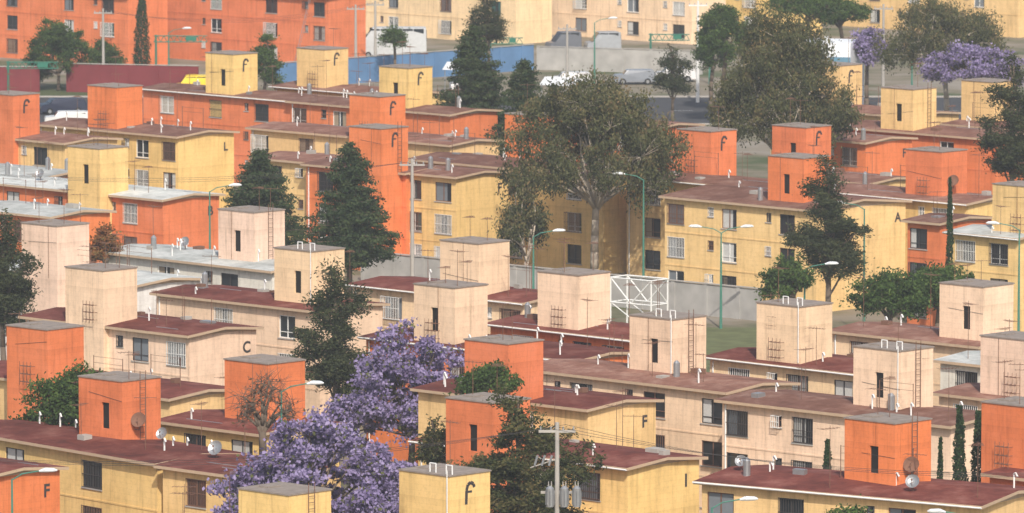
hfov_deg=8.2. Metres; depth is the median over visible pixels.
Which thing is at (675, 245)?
windows
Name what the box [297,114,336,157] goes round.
roof clutter
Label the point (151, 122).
roof clutter
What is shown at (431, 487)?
rooftop stair tower
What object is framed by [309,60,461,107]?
roof clutter
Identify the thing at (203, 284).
roof clutter
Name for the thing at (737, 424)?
windows
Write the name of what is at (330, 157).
roof clutter
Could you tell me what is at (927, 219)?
roof
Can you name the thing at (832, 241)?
casuarina tree
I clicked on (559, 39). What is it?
parked van
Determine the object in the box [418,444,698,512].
walls
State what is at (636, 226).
walls
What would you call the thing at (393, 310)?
windows
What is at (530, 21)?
walls
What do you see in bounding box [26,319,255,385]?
walls
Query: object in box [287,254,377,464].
casuarina tree
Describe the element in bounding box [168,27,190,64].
street lamp
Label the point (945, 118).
walls
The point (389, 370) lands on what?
jacaranda tree
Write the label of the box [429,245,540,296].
roof clutter
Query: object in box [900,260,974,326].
broadleaf tree
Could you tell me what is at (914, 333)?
roof
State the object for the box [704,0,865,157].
eucalyptus tree
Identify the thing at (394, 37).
broadleaf tree
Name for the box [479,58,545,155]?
cedar tree
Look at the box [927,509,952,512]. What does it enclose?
street lamp
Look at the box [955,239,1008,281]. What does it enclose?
windows
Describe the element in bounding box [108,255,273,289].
walls
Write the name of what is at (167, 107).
windows
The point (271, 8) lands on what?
windows
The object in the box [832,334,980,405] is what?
walls
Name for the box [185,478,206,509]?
windows
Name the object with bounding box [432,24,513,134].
cedar tree
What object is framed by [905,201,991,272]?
walls
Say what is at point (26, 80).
maroon wall
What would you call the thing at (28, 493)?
walls
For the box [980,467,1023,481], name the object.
roof
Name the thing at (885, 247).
walls
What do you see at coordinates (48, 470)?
street lamp
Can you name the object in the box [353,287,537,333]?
walls
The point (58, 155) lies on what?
walls
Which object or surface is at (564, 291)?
rooftop stair tower
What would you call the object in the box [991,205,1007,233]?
roof clutter
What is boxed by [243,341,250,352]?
painted letter
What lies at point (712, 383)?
roof
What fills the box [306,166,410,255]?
walls
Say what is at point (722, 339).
lawn
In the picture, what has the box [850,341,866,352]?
windows
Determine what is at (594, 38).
street lamp
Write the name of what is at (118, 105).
rooftop stair tower
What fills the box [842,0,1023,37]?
walls
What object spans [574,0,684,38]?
windows
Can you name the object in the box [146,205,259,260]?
roof clutter
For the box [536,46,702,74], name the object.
roadside concrete wall
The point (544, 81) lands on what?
market canopy
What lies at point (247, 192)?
cedar tree
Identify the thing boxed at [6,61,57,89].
overhead sign gantry
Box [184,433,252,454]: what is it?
windows
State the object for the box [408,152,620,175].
roof
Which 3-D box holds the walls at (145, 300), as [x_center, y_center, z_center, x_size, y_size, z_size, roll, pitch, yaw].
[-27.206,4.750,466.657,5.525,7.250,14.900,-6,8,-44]
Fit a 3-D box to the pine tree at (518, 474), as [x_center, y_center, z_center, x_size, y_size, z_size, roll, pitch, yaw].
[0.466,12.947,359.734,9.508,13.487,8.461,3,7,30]
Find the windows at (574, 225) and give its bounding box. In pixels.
[508,181,581,264]
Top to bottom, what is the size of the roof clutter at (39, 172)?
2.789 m
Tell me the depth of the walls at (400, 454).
429.75 m
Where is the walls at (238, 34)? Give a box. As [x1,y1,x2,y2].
[167,0,365,62]
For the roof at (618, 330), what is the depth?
433.79 m
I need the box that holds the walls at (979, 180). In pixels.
[847,130,1022,194]
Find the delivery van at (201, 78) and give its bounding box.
[180,74,205,84]
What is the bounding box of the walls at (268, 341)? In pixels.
[157,296,382,421]
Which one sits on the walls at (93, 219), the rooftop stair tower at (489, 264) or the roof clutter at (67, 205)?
the roof clutter at (67, 205)
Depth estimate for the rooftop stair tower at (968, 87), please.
576.98 m
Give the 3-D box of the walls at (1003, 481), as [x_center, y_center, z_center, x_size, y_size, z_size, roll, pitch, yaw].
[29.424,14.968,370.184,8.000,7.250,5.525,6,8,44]
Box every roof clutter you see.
[3,172,80,208]
[5,142,201,192]
[8,85,89,137]
[8,312,180,386]
[16,125,67,170]
[39,381,212,450]
[66,87,203,132]
[77,233,179,275]
[83,259,215,329]
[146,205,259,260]
[170,56,311,95]
[170,469,235,512]
[186,371,310,423]
[195,250,354,293]
[208,410,306,470]
[297,95,468,140]
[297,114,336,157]
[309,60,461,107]
[329,136,418,166]
[353,52,427,87]
[422,122,453,172]
[427,278,597,354]
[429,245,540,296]
[439,120,540,159]
[443,372,587,394]
[513,282,636,328]
[542,378,669,454]
[597,317,711,382]
[657,143,764,181]
[735,427,1017,497]
[738,151,834,200]
[751,348,962,420]
[761,295,852,364]
[809,145,892,175]
[842,152,990,195]
[848,96,882,139]
[850,71,941,110]
[855,273,938,328]
[864,90,1002,130]
[925,191,954,217]
[963,301,1019,337]
[966,102,995,124]
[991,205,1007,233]
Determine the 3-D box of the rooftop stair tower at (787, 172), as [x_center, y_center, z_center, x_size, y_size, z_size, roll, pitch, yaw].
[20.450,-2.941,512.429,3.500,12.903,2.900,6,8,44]
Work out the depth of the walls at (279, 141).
567.29 m
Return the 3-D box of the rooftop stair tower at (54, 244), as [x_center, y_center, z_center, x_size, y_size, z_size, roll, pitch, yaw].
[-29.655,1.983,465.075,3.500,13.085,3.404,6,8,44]
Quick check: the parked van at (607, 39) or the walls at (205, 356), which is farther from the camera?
the parked van at (607, 39)
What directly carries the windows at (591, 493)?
attached to the walls at (660, 488)
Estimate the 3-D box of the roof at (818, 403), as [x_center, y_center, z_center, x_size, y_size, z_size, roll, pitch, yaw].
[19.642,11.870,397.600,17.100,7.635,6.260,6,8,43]
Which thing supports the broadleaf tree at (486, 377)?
on the ground at (752, 161)
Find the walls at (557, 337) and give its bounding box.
[490,327,629,349]
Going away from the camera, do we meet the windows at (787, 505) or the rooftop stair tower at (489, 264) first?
the windows at (787, 505)
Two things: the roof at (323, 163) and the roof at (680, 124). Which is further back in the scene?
the roof at (680, 124)
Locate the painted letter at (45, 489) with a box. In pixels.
[44,483,49,496]
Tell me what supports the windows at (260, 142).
attached to the walls at (279, 141)
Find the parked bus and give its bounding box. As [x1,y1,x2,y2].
[366,26,426,55]
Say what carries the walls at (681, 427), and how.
on the ground at (752, 161)
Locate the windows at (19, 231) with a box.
[0,220,24,258]
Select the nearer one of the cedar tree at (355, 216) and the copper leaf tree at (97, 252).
the copper leaf tree at (97, 252)
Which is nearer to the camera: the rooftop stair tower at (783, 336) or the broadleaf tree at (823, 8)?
the rooftop stair tower at (783, 336)
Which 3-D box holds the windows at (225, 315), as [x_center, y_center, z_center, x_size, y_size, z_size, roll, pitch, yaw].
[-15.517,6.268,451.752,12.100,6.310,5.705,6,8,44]
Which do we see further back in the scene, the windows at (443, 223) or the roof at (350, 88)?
the roof at (350, 88)
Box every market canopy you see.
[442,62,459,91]
[540,76,580,101]
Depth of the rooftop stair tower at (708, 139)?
531.65 m
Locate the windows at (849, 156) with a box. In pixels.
[831,146,856,166]
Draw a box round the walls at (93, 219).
[0,213,109,262]
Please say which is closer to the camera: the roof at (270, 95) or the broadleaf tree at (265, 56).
the roof at (270, 95)
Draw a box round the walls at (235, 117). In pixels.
[143,90,290,182]
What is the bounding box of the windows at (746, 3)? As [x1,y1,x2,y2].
[736,0,755,25]
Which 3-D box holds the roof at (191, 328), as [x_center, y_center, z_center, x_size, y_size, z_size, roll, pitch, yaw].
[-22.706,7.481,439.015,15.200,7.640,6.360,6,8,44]
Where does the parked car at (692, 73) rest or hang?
on the ground at (752, 161)
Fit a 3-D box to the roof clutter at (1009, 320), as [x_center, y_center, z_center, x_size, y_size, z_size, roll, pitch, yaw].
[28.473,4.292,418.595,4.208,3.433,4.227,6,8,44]
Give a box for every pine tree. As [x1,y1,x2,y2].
[408,414,445,465]
[446,382,606,512]
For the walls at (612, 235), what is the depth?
534.55 m
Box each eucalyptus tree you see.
[486,65,695,269]
[488,159,553,265]
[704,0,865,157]
[868,0,1018,110]
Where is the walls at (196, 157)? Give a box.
[40,126,233,207]
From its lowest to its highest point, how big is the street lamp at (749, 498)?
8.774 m
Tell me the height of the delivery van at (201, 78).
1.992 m
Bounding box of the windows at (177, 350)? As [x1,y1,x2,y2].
[116,335,186,367]
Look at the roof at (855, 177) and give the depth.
529.01 m
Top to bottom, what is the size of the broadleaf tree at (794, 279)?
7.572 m
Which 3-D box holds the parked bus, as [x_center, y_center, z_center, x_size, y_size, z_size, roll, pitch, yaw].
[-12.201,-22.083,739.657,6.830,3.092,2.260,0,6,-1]
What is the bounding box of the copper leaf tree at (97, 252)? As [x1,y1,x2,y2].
[89,221,126,262]
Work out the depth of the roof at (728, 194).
514.12 m
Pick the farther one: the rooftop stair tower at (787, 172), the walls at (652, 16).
the walls at (652, 16)
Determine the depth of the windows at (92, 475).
379.39 m
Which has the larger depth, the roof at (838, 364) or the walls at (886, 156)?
the walls at (886, 156)
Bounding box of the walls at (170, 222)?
[0,186,218,249]
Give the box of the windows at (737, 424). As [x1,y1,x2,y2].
[725,409,812,467]
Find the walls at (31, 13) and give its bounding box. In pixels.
[0,0,167,65]
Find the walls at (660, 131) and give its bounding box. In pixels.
[565,126,696,169]
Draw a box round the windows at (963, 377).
[955,370,976,385]
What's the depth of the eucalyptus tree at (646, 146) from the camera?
521.53 m
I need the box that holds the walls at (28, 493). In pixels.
[0,470,59,512]
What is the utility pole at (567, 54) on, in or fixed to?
on the ground at (752, 161)
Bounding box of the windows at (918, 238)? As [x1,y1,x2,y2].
[908,228,927,318]
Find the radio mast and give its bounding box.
[295,0,309,60]
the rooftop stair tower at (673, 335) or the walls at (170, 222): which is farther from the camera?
the walls at (170, 222)
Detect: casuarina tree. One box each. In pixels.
[0,208,43,359]
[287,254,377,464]
[461,0,511,60]
[650,43,698,120]
[780,151,874,301]
[971,53,1023,180]
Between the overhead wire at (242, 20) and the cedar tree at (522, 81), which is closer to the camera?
the cedar tree at (522, 81)
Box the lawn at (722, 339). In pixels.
[706,327,834,371]
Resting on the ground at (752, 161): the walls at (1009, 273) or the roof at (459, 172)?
the walls at (1009, 273)
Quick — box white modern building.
[798,36,863,104]
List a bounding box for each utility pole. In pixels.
[94,8,111,64]
[347,5,364,56]
[366,0,383,54]
[400,159,424,275]
[530,422,580,512]
[558,24,576,87]
[689,1,706,101]
[874,4,892,85]
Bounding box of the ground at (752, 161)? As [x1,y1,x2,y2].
[0,23,1023,501]
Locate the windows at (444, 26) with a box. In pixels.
[379,0,500,35]
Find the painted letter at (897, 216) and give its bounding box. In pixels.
[895,212,900,221]
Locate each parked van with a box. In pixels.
[545,31,581,47]
[584,31,620,48]
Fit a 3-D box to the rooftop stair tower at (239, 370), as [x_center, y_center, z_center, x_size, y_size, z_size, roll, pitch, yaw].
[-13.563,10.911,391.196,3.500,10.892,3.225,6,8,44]
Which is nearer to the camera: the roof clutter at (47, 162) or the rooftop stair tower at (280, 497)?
the rooftop stair tower at (280, 497)
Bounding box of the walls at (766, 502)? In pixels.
[702,485,1023,512]
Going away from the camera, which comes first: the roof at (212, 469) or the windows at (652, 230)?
the roof at (212, 469)
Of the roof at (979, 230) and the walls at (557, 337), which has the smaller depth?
the walls at (557, 337)
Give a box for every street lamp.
[11,468,56,512]
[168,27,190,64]
[209,183,241,248]
[280,380,323,422]
[532,229,564,288]
[593,17,616,82]
[612,172,644,275]
[689,224,753,328]
[711,496,757,512]
[804,261,838,298]
[838,201,864,321]
[911,62,912,84]
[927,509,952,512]
[986,221,1019,330]
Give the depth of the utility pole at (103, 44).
697.39 m
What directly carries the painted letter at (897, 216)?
attached to the walls at (885, 247)
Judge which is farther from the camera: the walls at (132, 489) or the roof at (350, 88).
the roof at (350, 88)
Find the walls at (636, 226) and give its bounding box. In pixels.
[627,181,699,277]
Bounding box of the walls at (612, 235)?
[417,162,626,273]
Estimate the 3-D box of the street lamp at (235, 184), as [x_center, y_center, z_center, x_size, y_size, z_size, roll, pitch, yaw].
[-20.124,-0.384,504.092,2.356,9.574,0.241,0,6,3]
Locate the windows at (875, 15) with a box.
[869,0,983,23]
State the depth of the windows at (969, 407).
402.48 m
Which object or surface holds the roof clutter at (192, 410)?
on the walls at (224, 439)
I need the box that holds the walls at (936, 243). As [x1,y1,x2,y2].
[907,219,991,325]
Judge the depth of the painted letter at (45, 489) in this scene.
372.27 m
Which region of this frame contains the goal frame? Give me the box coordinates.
[610,274,667,322]
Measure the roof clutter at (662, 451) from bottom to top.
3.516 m
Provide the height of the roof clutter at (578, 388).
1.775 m
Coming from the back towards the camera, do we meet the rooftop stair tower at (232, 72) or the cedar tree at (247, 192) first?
the rooftop stair tower at (232, 72)
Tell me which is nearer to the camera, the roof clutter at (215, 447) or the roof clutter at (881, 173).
the roof clutter at (215, 447)
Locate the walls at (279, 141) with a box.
[251,130,498,162]
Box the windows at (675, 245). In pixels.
[667,203,794,296]
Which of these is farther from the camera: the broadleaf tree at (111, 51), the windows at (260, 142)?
the broadleaf tree at (111, 51)
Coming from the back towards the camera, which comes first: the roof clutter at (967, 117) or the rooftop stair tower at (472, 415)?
the roof clutter at (967, 117)
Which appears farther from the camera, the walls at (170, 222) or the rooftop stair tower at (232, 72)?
the rooftop stair tower at (232, 72)
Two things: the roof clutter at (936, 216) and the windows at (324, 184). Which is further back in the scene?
the windows at (324, 184)
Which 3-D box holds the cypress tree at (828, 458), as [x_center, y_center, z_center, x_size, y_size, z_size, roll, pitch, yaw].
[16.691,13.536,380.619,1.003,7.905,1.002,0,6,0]
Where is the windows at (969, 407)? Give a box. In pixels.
[953,403,977,409]
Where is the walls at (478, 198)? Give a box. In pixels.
[410,174,507,256]
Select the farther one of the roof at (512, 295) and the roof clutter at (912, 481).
the roof at (512, 295)
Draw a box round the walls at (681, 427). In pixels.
[543,374,791,512]
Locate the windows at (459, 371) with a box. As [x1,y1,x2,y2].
[448,354,464,375]
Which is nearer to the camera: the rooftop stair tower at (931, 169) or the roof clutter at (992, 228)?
the roof clutter at (992, 228)
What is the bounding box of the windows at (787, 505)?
[708,492,915,512]
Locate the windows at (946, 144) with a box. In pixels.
[940,141,953,147]
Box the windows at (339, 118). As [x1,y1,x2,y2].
[293,107,345,125]
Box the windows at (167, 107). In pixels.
[160,96,268,161]
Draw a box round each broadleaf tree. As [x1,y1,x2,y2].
[8,358,105,426]
[22,16,94,90]
[82,38,127,64]
[248,31,287,89]
[376,21,410,63]
[443,358,524,395]
[690,7,730,107]
[694,2,754,121]
[754,250,821,300]
[760,0,854,36]
[813,0,872,38]
[824,494,873,512]
[839,263,932,321]
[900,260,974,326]
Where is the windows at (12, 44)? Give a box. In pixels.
[6,0,114,53]
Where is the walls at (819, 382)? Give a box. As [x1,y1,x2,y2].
[710,360,852,393]
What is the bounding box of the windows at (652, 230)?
[645,186,660,270]
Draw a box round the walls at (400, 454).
[366,340,629,463]
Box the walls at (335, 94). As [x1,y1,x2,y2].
[274,88,449,103]
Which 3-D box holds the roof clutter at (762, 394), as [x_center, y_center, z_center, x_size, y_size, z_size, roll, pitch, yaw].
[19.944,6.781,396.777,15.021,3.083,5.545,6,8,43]
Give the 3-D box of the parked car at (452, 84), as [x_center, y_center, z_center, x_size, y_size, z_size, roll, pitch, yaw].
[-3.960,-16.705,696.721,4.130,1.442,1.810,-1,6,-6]
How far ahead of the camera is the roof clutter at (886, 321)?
434.32 m
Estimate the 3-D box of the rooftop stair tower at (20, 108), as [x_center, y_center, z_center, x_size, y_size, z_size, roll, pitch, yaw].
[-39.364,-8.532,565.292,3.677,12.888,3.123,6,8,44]
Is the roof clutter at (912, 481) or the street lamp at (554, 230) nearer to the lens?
the roof clutter at (912, 481)
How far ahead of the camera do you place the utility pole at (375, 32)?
719.87 m
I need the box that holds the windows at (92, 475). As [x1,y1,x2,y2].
[6,447,101,512]
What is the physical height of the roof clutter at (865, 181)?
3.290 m
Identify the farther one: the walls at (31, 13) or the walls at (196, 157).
the walls at (31, 13)
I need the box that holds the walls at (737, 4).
[726,0,821,33]
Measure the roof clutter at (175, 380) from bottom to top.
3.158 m
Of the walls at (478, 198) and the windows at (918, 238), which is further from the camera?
the walls at (478, 198)
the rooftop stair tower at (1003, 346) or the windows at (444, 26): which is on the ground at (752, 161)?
the rooftop stair tower at (1003, 346)
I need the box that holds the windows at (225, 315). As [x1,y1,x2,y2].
[214,307,294,356]
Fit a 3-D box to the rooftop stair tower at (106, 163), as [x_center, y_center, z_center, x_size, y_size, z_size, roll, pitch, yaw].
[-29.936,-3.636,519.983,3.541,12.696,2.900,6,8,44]
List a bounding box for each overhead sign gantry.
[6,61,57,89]
[154,35,206,65]
[490,37,522,45]
[649,33,689,48]
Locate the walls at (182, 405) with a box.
[0,380,224,419]
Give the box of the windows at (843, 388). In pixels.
[728,367,852,396]
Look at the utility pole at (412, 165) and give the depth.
511.26 m
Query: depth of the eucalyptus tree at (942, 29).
643.24 m
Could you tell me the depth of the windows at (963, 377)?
418.08 m
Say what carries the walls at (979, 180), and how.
on the ground at (752, 161)
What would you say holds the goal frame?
on the lawn at (722, 339)
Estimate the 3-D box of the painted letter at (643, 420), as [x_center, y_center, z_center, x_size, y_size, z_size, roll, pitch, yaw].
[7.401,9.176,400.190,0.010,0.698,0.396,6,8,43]
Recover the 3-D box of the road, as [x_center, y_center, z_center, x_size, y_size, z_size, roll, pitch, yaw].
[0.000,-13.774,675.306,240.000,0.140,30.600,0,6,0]
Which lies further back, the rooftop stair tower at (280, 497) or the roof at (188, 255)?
the roof at (188, 255)
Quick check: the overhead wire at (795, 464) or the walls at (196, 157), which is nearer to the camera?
the overhead wire at (795, 464)
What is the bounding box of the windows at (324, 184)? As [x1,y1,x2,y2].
[317,171,332,237]
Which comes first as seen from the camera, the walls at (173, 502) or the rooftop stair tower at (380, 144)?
the walls at (173, 502)
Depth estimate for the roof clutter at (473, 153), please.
547.04 m
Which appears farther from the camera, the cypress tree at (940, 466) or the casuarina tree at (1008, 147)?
the casuarina tree at (1008, 147)
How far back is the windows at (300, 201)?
544.55 m
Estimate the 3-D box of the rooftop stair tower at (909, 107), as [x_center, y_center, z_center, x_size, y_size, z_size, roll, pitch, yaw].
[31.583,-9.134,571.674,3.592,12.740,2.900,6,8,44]
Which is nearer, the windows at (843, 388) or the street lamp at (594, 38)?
the windows at (843, 388)
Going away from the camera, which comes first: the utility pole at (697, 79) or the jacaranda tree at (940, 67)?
the jacaranda tree at (940, 67)
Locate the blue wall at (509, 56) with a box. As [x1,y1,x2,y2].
[276,44,534,83]
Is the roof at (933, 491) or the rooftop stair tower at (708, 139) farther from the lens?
the rooftop stair tower at (708, 139)
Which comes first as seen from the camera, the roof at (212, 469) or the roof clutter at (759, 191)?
the roof at (212, 469)
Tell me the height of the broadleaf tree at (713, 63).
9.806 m
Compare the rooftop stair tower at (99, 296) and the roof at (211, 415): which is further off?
the rooftop stair tower at (99, 296)
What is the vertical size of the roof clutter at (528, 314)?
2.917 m
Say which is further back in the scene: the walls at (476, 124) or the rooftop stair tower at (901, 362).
the walls at (476, 124)
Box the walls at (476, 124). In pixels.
[291,103,497,137]
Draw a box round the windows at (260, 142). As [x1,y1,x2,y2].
[250,134,313,151]
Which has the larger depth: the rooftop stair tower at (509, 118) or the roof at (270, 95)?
the roof at (270, 95)
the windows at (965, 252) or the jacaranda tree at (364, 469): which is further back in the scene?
the windows at (965, 252)
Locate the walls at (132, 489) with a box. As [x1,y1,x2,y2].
[0,440,162,512]
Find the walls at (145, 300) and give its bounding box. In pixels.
[0,280,199,359]
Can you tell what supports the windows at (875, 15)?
attached to the walls at (1011, 12)
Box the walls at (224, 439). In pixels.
[161,424,338,465]
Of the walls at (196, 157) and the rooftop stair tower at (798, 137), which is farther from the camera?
the walls at (196, 157)
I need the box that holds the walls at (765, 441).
[722,403,980,480]
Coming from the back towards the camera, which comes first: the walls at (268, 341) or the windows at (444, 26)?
the windows at (444, 26)
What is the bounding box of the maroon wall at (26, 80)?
[0,66,39,91]
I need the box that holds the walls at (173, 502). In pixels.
[163,469,340,512]
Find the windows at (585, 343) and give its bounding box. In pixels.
[512,334,623,348]
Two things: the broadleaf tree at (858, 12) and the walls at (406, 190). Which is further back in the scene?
the broadleaf tree at (858, 12)
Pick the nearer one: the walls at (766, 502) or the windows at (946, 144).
the walls at (766, 502)
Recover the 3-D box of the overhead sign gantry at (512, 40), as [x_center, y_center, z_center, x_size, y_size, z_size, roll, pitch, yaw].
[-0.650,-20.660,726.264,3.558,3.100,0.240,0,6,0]
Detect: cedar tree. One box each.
[221,148,309,245]
[286,141,403,298]
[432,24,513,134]
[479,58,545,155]
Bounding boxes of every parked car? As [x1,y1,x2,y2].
[40,97,86,114]
[44,110,87,121]
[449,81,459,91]
[551,71,590,85]
[613,69,655,84]
[654,66,695,81]
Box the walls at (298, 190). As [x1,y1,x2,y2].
[270,161,306,243]
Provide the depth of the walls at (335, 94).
609.66 m
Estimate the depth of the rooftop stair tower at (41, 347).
406.20 m
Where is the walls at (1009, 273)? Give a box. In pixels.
[950,235,1023,331]
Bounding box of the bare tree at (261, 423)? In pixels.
[223,360,313,454]
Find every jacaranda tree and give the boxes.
[202,405,417,512]
[324,317,464,466]
[850,26,896,104]
[916,39,1023,86]
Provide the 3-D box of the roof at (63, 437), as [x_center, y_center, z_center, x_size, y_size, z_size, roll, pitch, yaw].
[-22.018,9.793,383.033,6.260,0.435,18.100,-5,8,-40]
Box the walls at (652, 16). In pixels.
[552,0,725,44]
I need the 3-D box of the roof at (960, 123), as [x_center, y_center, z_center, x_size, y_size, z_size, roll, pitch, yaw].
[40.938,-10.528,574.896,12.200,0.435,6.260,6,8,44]
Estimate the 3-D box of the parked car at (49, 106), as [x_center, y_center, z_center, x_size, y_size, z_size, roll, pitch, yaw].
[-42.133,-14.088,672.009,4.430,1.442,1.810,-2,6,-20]
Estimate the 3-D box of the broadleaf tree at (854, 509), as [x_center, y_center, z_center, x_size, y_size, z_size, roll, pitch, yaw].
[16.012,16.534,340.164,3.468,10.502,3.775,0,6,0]
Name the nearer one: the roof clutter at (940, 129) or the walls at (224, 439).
the walls at (224, 439)
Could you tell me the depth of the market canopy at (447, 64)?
696.10 m
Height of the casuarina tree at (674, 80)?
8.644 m
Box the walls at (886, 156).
[771,139,911,175]
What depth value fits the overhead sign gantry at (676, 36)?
720.05 m
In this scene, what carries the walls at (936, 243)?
on the ground at (752, 161)
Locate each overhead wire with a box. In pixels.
[0,162,406,181]
[0,424,565,465]
[101,2,377,22]
[549,425,1023,476]
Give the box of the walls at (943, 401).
[939,396,981,410]
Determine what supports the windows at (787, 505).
attached to the walls at (766, 502)
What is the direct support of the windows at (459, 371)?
attached to the walls at (400, 454)
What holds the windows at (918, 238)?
attached to the walls at (936, 243)
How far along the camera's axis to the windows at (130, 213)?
517.68 m
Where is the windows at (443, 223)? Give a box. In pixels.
[410,180,451,258]
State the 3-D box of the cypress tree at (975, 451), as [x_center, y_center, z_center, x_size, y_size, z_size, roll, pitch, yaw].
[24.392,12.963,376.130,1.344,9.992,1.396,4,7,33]
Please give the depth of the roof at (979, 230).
490.79 m
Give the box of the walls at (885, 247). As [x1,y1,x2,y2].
[665,199,905,310]
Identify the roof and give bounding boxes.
[0,163,67,176]
[0,173,225,201]
[0,200,116,218]
[0,360,224,401]
[0,420,246,464]
[0,457,68,476]
[10,263,200,286]
[15,131,122,144]
[18,307,263,337]
[40,117,239,138]
[107,244,273,273]
[142,83,344,101]
[149,284,389,314]
[153,454,344,477]
[161,409,343,436]
[245,121,504,151]
[248,151,342,163]
[268,81,439,94]
[285,95,502,121]
[300,157,440,239]
[345,276,537,305]
[357,327,629,440]
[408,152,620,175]
[408,433,707,470]
[409,165,511,178]
[410,378,663,411]
[488,315,629,341]
[543,358,800,394]
[588,115,704,128]
[628,170,767,274]
[658,184,911,210]
[692,464,1023,508]
[706,347,852,375]
[714,389,981,467]
[765,131,917,144]
[772,104,960,118]
[830,183,992,205]
[831,170,905,183]
[832,321,980,353]
[848,120,1019,139]
[901,213,991,225]
[933,350,980,367]
[933,383,1010,400]
[940,119,1008,130]
[942,224,1023,240]
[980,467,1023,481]
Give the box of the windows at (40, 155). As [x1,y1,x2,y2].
[21,145,46,166]
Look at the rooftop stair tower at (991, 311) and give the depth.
428.23 m
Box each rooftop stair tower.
[0,67,39,164]
[5,320,84,419]
[20,189,89,314]
[64,238,137,370]
[67,119,128,234]
[77,351,161,439]
[87,55,142,128]
[205,50,257,129]
[217,187,285,261]
[223,354,305,422]
[237,482,332,512]
[273,241,345,303]
[296,28,348,87]
[348,121,408,269]
[349,92,405,125]
[378,41,432,108]
[398,420,491,512]
[413,249,488,344]
[439,216,510,294]
[445,361,531,512]
[463,303,544,399]
[504,94,562,159]
[536,237,610,329]
[628,280,706,373]
[676,106,737,175]
[755,266,833,363]
[767,126,830,202]
[771,97,831,165]
[811,37,862,104]
[843,376,932,485]
[852,322,934,409]
[880,63,936,130]
[905,122,967,196]
[939,260,1014,340]
[961,78,1015,121]
[979,330,1023,396]
[980,360,1023,482]
[992,162,1023,233]
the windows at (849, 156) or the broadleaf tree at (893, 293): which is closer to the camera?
the broadleaf tree at (893, 293)
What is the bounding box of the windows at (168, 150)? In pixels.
[121,138,175,188]
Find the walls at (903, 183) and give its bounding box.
[878,181,905,186]
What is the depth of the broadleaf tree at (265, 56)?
659.76 m
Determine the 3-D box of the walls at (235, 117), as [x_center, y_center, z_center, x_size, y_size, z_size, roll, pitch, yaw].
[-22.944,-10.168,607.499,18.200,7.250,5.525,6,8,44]
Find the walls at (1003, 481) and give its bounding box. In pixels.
[990,477,1023,485]
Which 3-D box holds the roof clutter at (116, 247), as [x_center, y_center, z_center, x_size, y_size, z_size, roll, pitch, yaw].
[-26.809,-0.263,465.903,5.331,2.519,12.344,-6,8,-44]
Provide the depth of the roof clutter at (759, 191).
513.14 m
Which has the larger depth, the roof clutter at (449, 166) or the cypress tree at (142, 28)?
the cypress tree at (142, 28)
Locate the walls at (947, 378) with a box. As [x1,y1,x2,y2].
[940,363,979,389]
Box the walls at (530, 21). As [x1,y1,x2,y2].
[366,0,551,43]
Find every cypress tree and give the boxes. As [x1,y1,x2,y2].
[132,0,151,65]
[822,438,832,469]
[936,437,943,478]
[945,177,953,270]
[951,405,968,480]
[970,410,981,481]
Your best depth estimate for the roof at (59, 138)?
562.37 m
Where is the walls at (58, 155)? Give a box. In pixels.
[18,140,116,168]
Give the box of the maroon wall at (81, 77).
[66,63,198,92]
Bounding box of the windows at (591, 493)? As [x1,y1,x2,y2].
[445,454,600,501]
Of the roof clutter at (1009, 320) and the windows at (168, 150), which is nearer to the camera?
the roof clutter at (1009, 320)
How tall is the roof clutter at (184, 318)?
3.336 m
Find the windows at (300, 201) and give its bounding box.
[269,165,303,239]
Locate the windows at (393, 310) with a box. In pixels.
[380,295,519,320]
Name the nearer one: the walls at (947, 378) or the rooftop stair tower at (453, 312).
the walls at (947, 378)
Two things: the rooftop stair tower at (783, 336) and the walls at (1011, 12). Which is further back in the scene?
the walls at (1011, 12)
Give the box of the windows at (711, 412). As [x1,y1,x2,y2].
[555,381,721,508]
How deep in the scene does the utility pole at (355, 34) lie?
716.91 m
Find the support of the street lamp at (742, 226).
on the lawn at (722, 339)
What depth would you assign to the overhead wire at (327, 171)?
513.95 m
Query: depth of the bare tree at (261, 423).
380.00 m
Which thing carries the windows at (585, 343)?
attached to the walls at (557, 337)
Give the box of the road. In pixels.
[39,96,1021,124]
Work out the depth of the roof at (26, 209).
505.49 m
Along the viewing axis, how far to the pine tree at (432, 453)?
377.00 m
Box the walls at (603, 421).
[418,392,655,448]
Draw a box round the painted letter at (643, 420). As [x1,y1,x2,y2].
[642,415,646,427]
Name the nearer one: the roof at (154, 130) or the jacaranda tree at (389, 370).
the jacaranda tree at (389, 370)
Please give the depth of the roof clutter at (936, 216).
500.26 m
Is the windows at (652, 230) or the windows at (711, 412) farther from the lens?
the windows at (652, 230)
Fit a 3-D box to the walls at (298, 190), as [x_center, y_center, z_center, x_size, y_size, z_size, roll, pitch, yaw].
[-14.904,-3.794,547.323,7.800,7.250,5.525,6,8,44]
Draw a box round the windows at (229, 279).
[158,265,237,286]
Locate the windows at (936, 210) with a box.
[918,206,946,215]
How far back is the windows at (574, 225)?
535.11 m
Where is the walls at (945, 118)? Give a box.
[805,114,958,124]
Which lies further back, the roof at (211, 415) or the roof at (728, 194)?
the roof at (728, 194)
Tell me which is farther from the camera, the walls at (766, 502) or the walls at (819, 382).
the walls at (819, 382)
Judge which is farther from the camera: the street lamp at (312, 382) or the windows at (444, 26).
the windows at (444, 26)
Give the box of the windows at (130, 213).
[7,191,137,245]
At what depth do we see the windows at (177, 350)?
433.10 m
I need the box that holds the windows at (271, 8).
[201,0,324,58]
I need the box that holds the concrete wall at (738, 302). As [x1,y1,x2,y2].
[361,253,760,320]

